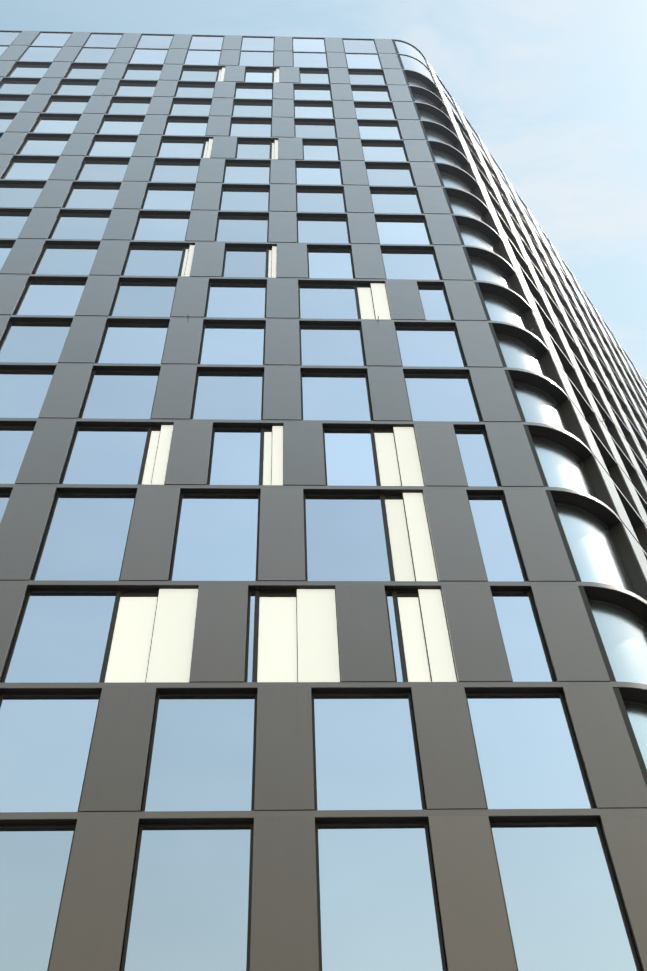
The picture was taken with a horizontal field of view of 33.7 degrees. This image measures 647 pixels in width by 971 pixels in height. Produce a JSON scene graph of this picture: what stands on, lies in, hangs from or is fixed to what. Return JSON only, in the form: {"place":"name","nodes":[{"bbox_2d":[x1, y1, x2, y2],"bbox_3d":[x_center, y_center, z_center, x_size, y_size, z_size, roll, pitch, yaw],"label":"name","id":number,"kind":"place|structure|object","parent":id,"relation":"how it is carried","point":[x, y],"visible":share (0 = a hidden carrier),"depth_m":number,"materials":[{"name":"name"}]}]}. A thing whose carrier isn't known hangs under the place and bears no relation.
{"place":"outdoors","nodes":[
{"label":"outdoors","id":0,"kind":"place"},
{"bbox_2d":[0,62,646,824],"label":"window lintels","id":1,"kind":"structure","parent":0,"point":[606,516],"depth_m":35.38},
{"bbox_2d":[0,0,646,382],"label":"sky","id":2,"kind":"structure","parent":0,"point":[555,91],"materials":[{"name":"blue"}]},
{"bbox_3d":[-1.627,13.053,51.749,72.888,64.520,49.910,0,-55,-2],"label":"tower","id":3,"kind":"structure","parent":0},
{"bbox_2d":[0,31,646,970],"bbox_3d":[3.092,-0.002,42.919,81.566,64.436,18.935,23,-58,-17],"label":"cladding panels","id":4,"kind":"object","parent":3,"relation":"attached to","point":[90,929],"visible":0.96,"depth_m":24.62,"materials":[{"name":"grey metal"}]},
{"bbox_2d":[0,31,646,970],"bbox_3d":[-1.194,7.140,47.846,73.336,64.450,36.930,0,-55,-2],"label":"window frames","id":5,"kind":"structure","parent":3,"relation":"attached to","point":[632,569],"depth_m":27.54,"materials":[{"name":"black metal"}]},
{"bbox_2d":[105,68,456,681],"bbox_3d":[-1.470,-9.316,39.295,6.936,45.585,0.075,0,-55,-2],"label":"shutter panels","id":6,"kind":"object","parent":5,"relation":"attached to","point":[311,626],"visible":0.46,"depth_m":22.39,"materials":[{"name":"beige metal"}]},
{"bbox_2d":[0,65,636,970],"bbox_3d":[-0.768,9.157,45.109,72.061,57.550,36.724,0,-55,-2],"label":"window glass","id":7,"kind":"object","parent":5,"relation":"in","point":[376,901],"visible":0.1,"depth_m":22.71,"materials":[{"name":"blue glass"}]},
{"bbox_2d":[0,32,646,392],"bbox_3d":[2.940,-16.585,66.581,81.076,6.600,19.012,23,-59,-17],"label":"crown glass","id":8,"kind":"object","parent":5,"relation":"attached to","point":[156,56],"visible":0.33,"depth_m":60.81,"materials":[{"name":"blue glass"}]},
{"bbox_2d":[407,77,646,768],"bbox_3d":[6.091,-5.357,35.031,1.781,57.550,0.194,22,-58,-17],"label":"curved windows","id":9,"kind":"structure","parent":5,"relation":"attached to","point":[623,633],"depth_m":27.30,"materials":[{"name":"blue glass"}]},
{"bbox_2d":[0,30,646,826],"bbox_3d":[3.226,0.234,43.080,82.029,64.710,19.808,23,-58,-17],"label":"floor bands","id":10,"kind":"object","parent":3,"relation":"attached to","point":[326,812],"visible":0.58,"depth_m":26.13,"materials":[{"name":"grey metal"}]},
{"bbox_2d":[102,93,604,422],"bbox_3d":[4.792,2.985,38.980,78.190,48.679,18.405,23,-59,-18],"label":"restraint eyebolts","id":11,"kind":"object","parent":10,"relation":"attached to","point":[378,316],"visible":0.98,"depth_m":35.80,"materials":[{"name":"metal"}]}
]}

